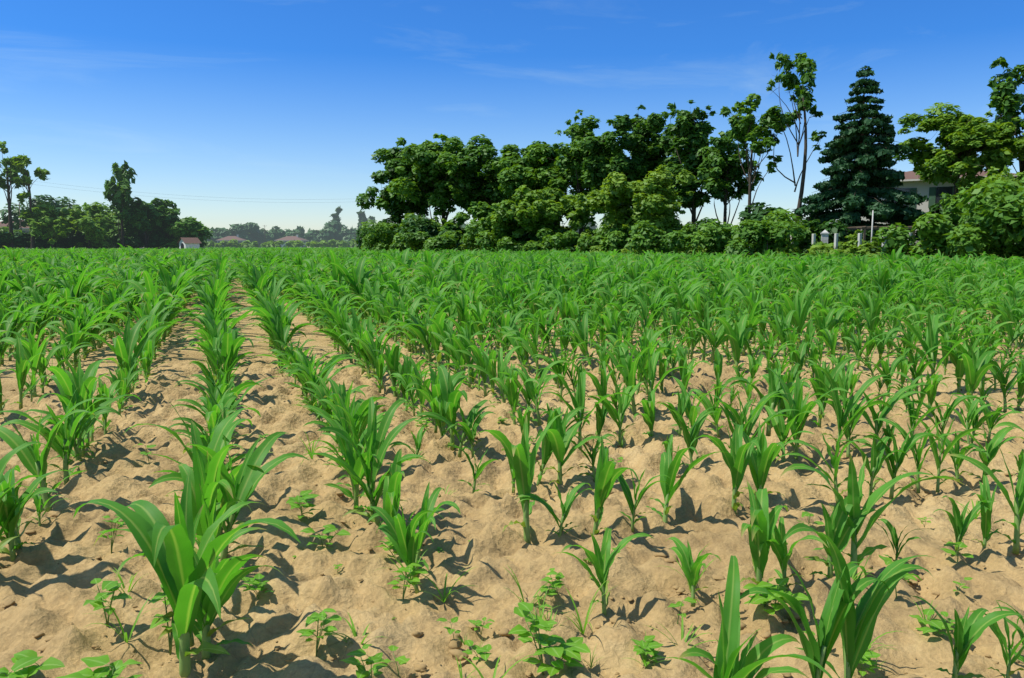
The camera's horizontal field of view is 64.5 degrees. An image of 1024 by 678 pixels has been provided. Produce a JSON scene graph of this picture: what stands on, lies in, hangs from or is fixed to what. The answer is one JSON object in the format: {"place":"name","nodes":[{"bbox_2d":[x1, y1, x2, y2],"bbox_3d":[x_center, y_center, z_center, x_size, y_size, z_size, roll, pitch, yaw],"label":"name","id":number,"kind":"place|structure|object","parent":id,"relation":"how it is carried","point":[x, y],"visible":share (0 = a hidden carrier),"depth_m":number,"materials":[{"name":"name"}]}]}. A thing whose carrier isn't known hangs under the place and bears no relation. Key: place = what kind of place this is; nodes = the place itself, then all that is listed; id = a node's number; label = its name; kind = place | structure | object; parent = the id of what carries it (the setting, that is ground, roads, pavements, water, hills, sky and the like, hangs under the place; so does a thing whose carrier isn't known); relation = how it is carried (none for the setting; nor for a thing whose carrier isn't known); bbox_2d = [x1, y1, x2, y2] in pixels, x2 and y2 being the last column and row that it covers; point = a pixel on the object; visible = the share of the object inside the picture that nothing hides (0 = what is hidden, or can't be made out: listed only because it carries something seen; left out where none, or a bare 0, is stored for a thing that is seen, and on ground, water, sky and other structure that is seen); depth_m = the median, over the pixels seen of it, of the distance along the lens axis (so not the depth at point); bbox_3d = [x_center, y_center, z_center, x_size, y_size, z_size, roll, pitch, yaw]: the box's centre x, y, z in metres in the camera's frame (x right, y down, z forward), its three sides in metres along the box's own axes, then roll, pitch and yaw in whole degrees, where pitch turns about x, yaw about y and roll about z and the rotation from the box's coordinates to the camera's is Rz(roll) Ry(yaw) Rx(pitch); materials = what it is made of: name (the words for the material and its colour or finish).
{"place":"outdoors","nodes":[
{"label":"outdoors","id":0,"kind":"place"},
{"bbox_2d":[33,181,324,202],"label":"power line","id":1,"kind":"object","parent":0,"point":[214,200],"visible":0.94,"depth_m":128.96,"materials":[{"name":"grey metal"}]},
{"bbox_2d":[0,243,1023,677],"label":"corn field","id":2,"kind":"structure","parent":0,"point":[88,297],"depth_m":6.94,"materials":[{"name":"green plant"}]},
{"bbox_2d":[0,247,1023,677],"bbox_3d":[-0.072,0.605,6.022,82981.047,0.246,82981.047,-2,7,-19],"label":"ground","id":3,"kind":"structure","parent":0,"point":[44,589],"depth_m":3.58,"materials":[{"name":"soil"}]},
{"bbox_2d":[73,470,300,677],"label":"corn plant","id":4,"kind":"object","parent":3,"relation":"on","point":[167,549],"visible":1,"depth_m":2.37,"materials":[{"name":"green plant"}]},
{"bbox_2d":[68,220,597,247],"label":"trees","id":5,"kind":"object","parent":3,"relation":"on","point":[334,230],"visible":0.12,"depth_m":384.46,"materials":[{"name":"green plant"}]},
{"bbox_2d":[0,334,980,677],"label":"weeds","id":6,"kind":"object","parent":3,"relation":"on","point":[568,650],"visible":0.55,"depth_m":2.61,"materials":[{"name":"green plant"}]},
{"bbox_2d":[2,317,1023,677],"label":"soil clods","id":7,"kind":"object","parent":3,"relation":"on","point":[454,645],"visible":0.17,"depth_m":2.97,"materials":[{"name":"beige soil"}]},
{"bbox_2d":[0,0,1023,246],"label":"sky","id":8,"kind":"structure","parent":0,"point":[267,103],"materials":[{"name":"blue"}]},
{"label":"verge","id":9,"kind":"structure","parent":0,"visible":0},
{"bbox_2d":[0,141,20,248],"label":"tree","id":10,"kind":"object","parent":9,"relation":"on","point":[10,173],"visible":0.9,"depth_m":134.24,"materials":[{"name":"green plant"}]},
{"bbox_2d":[0,226,21,248],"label":"thicket edge","id":11,"kind":"object","parent":9,"relation":"on","point":[5,234],"visible":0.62,"depth_m":134.78,"materials":[{"name":"green plant"}]},
{"bbox_2d":[0,219,30,248],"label":"house","id":12,"kind":"structure","parent":9,"relation":"on","point":[25,229],"depth_m":166.41,"materials":[{"name":"paint"}]},
{"bbox_2d":[12,154,49,248],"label":"tree","id":13,"kind":"object","parent":9,"relation":"on","point":[21,162],"visible":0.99,"depth_m":133.67,"materials":[{"name":"green plant"}]},
{"bbox_2d":[19,201,76,248],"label":"tree","id":14,"kind":"object","parent":9,"relation":"on","point":[48,217],"visible":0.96,"depth_m":133.41,"materials":[{"name":"green plant"}]},
{"bbox_2d":[0,194,144,248],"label":"thicket","id":15,"kind":"object","parent":9,"relation":"on","point":[16,215],"visible":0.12,"depth_m":150.42,"materials":[{"name":"green plant"}]},
{"bbox_2d":[60,203,113,248],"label":"tree","id":16,"kind":"object","parent":9,"relation":"on","point":[91,226],"visible":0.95,"depth_m":137.01,"materials":[{"name":"green plant"}]},
{"bbox_2d":[0,230,206,249],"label":"bushes","id":17,"kind":"object","parent":9,"relation":"on","point":[158,238],"visible":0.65,"depth_m":139.28,"materials":[{"name":"green plant"}]},
{"bbox_2d":[27,201,212,248],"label":"trees","id":18,"kind":"object","parent":9,"relation":"on","point":[190,227],"visible":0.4,"depth_m":145.11,"materials":[{"name":"green plant"}]},
{"bbox_2d":[103,160,137,246],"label":"tree","id":19,"kind":"object","parent":9,"relation":"on","point":[121,199],"visible":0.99,"depth_m":139.92,"materials":[{"name":"green plant"}]},
{"bbox_2d":[118,197,179,248],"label":"tree","id":20,"kind":"object","parent":9,"relation":"on","point":[141,211],"visible":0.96,"depth_m":143.66,"materials":[{"name":"green plant"}]},
{"bbox_2d":[144,199,180,237],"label":"tree","id":21,"kind":"object","parent":9,"relation":"on","point":[168,203],"visible":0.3,"depth_m":147.36,"materials":[{"name":"green plant"}]},
{"bbox_2d":[177,237,200,248],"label":"shed","id":22,"kind":"structure","parent":9,"relation":"on","point":[183,242],"depth_m":141.96,"materials":[{"name":"paint"}]},
{"bbox_2d":[216,234,245,247],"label":"house","id":23,"kind":"structure","parent":9,"relation":"on","point":[229,238],"depth_m":358.36,"materials":[{"name":"paint"}]},
{"bbox_2d":[251,232,263,247],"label":"tree","id":24,"kind":"object","parent":9,"relation":"on","point":[257,236],"visible":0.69,"depth_m":382.50,"materials":[{"name":"green plant"}]},
{"bbox_2d":[258,233,269,247],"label":"tree","id":25,"kind":"object","parent":9,"relation":"on","point":[267,235],"visible":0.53,"depth_m":383.42,"materials":[{"name":"green plant"}]},
{"bbox_2d":[201,238,358,247],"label":"hedge","id":26,"kind":"object","parent":9,"relation":"on","point":[332,243],"visible":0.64,"depth_m":285.10,"materials":[{"name":"green plant"}]},
{"bbox_2d":[274,235,308,247],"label":"house","id":27,"kind":"structure","parent":9,"relation":"on","point":[288,238],"depth_m":370.92,"materials":[{"name":"paint"}]},
{"bbox_2d":[297,226,305,238],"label":"tree","id":28,"kind":"object","parent":9,"relation":"on","point":[299,228],"visible":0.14,"depth_m":413.22,"materials":[{"name":"green plant"}]},
{"bbox_2d":[303,234,317,241],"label":"tree","id":29,"kind":"object","parent":9,"relation":"on","point":[310,238],"visible":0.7,"depth_m":391.66,"materials":[{"name":"green plant"}]},
{"bbox_2d":[330,206,341,222],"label":"poplar","id":30,"kind":"object","parent":9,"relation":"on","point":[338,210],"visible":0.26,"depth_m":415.36,"materials":[{"name":"green plant"}]},
{"bbox_2d":[356,211,367,228],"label":"poplar","id":31,"kind":"object","parent":9,"relation":"on","point":[362,217],"visible":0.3,"depth_m":416.62,"materials":[{"name":"green plant"}]},
{"bbox_2d":[367,216,374,224],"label":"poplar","id":32,"kind":"object","parent":9,"relation":"on","point":[372,218],"visible":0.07,"depth_m":414.38,"materials":[{"name":"green plant"}]},
{"bbox_2d":[389,222,398,232],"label":"shrub","id":33,"kind":"object","parent":9,"relation":"on","point":[393,224],"visible":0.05,"depth_m":87.29,"materials":[{"name":"green plant"}]},
{"bbox_2d":[355,145,449,223],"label":"tree","id":34,"kind":"object","parent":9,"relation":"on","point":[395,207],"visible":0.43,"depth_m":91.85,"materials":[{"name":"green plant"}]},
{"bbox_2d":[396,213,446,234],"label":"tree","id":35,"kind":"object","parent":9,"relation":"on","point":[437,223],"visible":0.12,"depth_m":84.06,"materials":[{"name":"green plant"}]},
{"bbox_2d":[382,133,492,225],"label":"tree","id":36,"kind":"object","parent":9,"relation":"on","point":[439,164],"visible":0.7,"depth_m":88.31,"materials":[{"name":"green plant"}]},
{"bbox_2d":[439,201,496,234],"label":"tree","id":37,"kind":"object","parent":9,"relation":"on","point":[460,218],"visible":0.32,"depth_m":77.53,"materials":[{"name":"green plant"}]},
{"bbox_2d":[436,145,514,219],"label":"tree","id":38,"kind":"object","parent":9,"relation":"on","point":[470,190],"visible":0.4,"depth_m":86.24,"materials":[{"name":"green plant"}]},
{"bbox_2d":[490,140,570,205],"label":"tree","id":39,"kind":"object","parent":9,"relation":"on","point":[516,171],"visible":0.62,"depth_m":79.77,"materials":[{"name":"green plant"}]},
{"bbox_2d":[481,185,595,241],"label":"tree","id":40,"kind":"object","parent":9,"relation":"on","point":[537,211],"visible":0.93,"depth_m":67.96,"materials":[{"name":"green plant"}]},
{"bbox_2d":[532,109,631,234],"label":"tree","id":41,"kind":"object","parent":9,"relation":"on","point":[565,166],"visible":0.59,"depth_m":76.81,"materials":[{"name":"green plant"}]},
{"bbox_2d":[574,226,596,243],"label":"shrub","id":42,"kind":"object","parent":9,"relation":"on","point":[588,230],"visible":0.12,"depth_m":67.80,"materials":[{"name":"green plant"}]},
{"bbox_2d":[359,208,816,256],"bbox_3d":[0.122,-8.265,67.005,7.857,4.253,54.636,-5,8,-38],"label":"hedge","id":43,"kind":"object","parent":9,"relation":"on","point":[755,236],"visible":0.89,"depth_m":53.85,"materials":[{"name":"green plant"}]},
{"bbox_2d":[355,202,829,249],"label":"thicket","id":44,"kind":"object","parent":9,"relation":"on","point":[758,213],"visible":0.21,"depth_m":71.80,"materials":[{"name":"green plant"}]},
{"bbox_2d":[577,105,684,192],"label":"tree","id":45,"kind":"object","parent":9,"relation":"on","point":[647,154],"visible":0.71,"depth_m":72.70,"materials":[{"name":"green plant"}]},
{"bbox_2d":[584,165,695,240],"bbox_3d":[9.535,-9.126,60.930,8.306,7.521,7.939,1,7,5],"label":"tree","id":46,"kind":"object","parent":9,"relation":"on","point":[653,199],"visible":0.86,"depth_m":59.42,"materials":[{"name":"green plant"}]},
{"bbox_2d":[663,223,697,238],"bbox_3d":[12.451,-6.772,58.604,2.961,3.360,4.408,-4,7,-29],"label":"shrub","id":47,"kind":"object","parent":9,"relation":"on","point":[688,228],"visible":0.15,"depth_m":57.85,"materials":[{"name":"green plant"}]},
{"bbox_2d":[645,100,742,224],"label":"tree","id":48,"kind":"object","parent":9,"relation":"on","point":[689,131],"visible":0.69,"depth_m":67.98,"materials":[{"name":"green plant"}]},
{"bbox_2d":[386,243,1023,259],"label":"margin weeds","id":49,"kind":"object","parent":9,"relation":"on","point":[827,249],"visible":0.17,"depth_m":43.78,"materials":[{"name":"green plant"}]},
{"bbox_2d":[697,130,763,224],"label":"tree","id":50,"kind":"object","parent":9,"relation":"on","point":[721,188],"visible":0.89,"depth_m":65.77,"materials":[{"name":"green plant"}]},
{"bbox_2d":[451,219,1023,255],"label":"bushes","id":51,"kind":"object","parent":9,"relation":"on","point":[840,230],"visible":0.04,"depth_m":47.57,"materials":[{"name":"green plant"}]},
{"bbox_2d":[718,93,794,216],"bbox_3d":[16.671,-10.905,56.718,4.138,12.014,6.106,-5,8,-39],"label":"tree","id":52,"kind":"object","parent":9,"relation":"on","point":[744,130],"visible":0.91,"depth_m":55.99,"materials":[{"name":"green plant"}]},
{"bbox_2d":[759,52,826,223],"bbox_3d":[18.759,-12.018,54.805,4.352,14.702,5.226,1,7,13],"label":"tree","id":53,"kind":"object","parent":9,"relation":"on","point":[776,119],"visible":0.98,"depth_m":53.71,"materials":[{"name":"green plant"}]},
{"bbox_2d":[784,219,832,252],"bbox_3d":[17.791,-5.660,48.544,2.984,3.448,3.114,4,8,30],"label":"shrub","id":54,"kind":"object","parent":9,"relation":"on","point":[807,240],"visible":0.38,"depth_m":47.90,"materials":[{"name":"green plant"}]},
{"bbox_2d":[821,230,828,242],"bbox_3d":[17.874,-5.030,46.425,0.440,2.460,0.440,2,7,17],"label":"gate post","id":55,"kind":"object","parent":9,"relation":"on","point":[824,236],"visible":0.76,"depth_m":46.17,"materials":[{"name":"concrete"}]},
{"bbox_2d":[749,233,967,256],"bbox_3d":[18.198,-4.575,44.026,0.202,2.300,11.815,-6,9,-43],"label":"garden fence","id":56,"kind":"object","parent":9,"relation":"on","point":[859,242],"visible":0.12,"depth_m":44.32,"materials":[{"name":"concrete"}]},
{"bbox_2d":[842,229,881,256],"bbox_3d":[18.855,-4.652,43.646,2.010,2.544,2.471,0,7,0],"label":"shrub","id":57,"kind":"object","parent":9,"relation":"on","point":[859,249],"visible":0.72,"depth_m":43.30,"materials":[{"name":"green plant"}]},
{"bbox_2d":[794,65,931,239],"bbox_3d":[22.766,-10.939,52.331,7.045,13.061,7.855,-6,9,-42],"label":"conifer","id":58,"kind":"object","parent":9,"relation":"on","point":[854,201],"visible":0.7,"depth_m":51.44,"materials":[{"name":"green plant"}]},
{"bbox_2d":[806,241,931,254],"bbox_3d":[19.087,-4.339,43.336,3.640,1.813,6.473,-2,7,-19],"label":"thicket edge gap","id":59,"kind":"object","parent":9,"relation":"on","point":[821,243],"visible":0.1,"depth_m":44.88,"materials":[{"name":"green plant"}]},
{"bbox_2d":[871,210,873,241],"bbox_3d":[20.148,-5.292,45.454,0.095,3.800,0.100,0,7,0],"label":"post","id":60,"kind":"object","parent":9,"relation":"on","point":[872,225],"visible":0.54,"depth_m":45.31,"materials":[{"name":"metal"}]},
{"bbox_2d":[845,226,914,245],"bbox_3d":[21.819,-5.177,46.916,4.400,2.640,2.900,0,7,0],"label":"garden pergola","id":61,"kind":"object","parent":9,"relation":"on","point":[864,228],"visible":0.27,"depth_m":45.91,"materials":[{"name":"brown wood"}]},
{"bbox_2d":[884,219,925,245],"bbox_3d":[26.367,-6.550,53.288,4.231,4.129,2.228,3,7,22],"label":"shrub","id":62,"kind":"object","parent":9,"relation":"on","point":[916,232],"visible":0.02,"depth_m":52.87,"materials":[{"name":"green plant"}]},
{"bbox_2d":[861,170,1016,245],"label":"house","id":63,"kind":"structure","parent":9,"relation":"on","point":[911,181],"depth_m":63.03,"materials":[{"name":"paint"}]},
{"bbox_2d":[873,177,1023,258],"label":"bush","id":64,"kind":"object","parent":9,"relation":"on","point":[996,223],"visible":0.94,"depth_m":34.96,"materials":[{"name":"green plant"}]},
{"bbox_2d":[927,187,973,237],"bbox_3d":[24.745,-6.059,45.733,2.926,4.875,2.346,2,7,20],"label":"shrub","id":65,"kind":"object","parent":9,"relation":"on","point":[947,199],"visible":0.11,"depth_m":44.95,"materials":[{"name":"green plant"}]},
{"bbox_2d":[892,102,1023,198],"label":"tree","id":66,"kind":"object","parent":9,"relation":"on","point":[963,139],"visible":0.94,"depth_m":53.25,"materials":[{"name":"green plant"}]},
{"bbox_2d":[929,202,1023,252],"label":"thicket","id":67,"kind":"object","parent":9,"relation":"on","point":[933,209],"visible":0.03,"depth_m":50.64,"materials":[{"name":"green plant"}]},
{"bbox_2d":[942,194,1017,253],"bbox_3d":[23.750,-5.199,40.566,5.630,4.344,5.827,-2,7,-18],"label":"shrub","id":68,"kind":"object","parent":9,"relation":"on","point":[954,216],"visible":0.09,"depth_m":40.72,"materials":[{"name":"green plant"}]},
{"bbox_2d":[980,166,1023,198],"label":"tree","id":69,"kind":"object","parent":9,"relation":"on","point":[1009,178],"visible":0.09,"depth_m":42.32,"materials":[{"name":"green plant"}]},
{"bbox_2d":[983,56,1023,176],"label":"tree","id":70,"kind":"object","parent":9,"relation":"on","point":[1005,100],"visible":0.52,"depth_m":54.47,"materials":[{"name":"green plant"}]}
]}

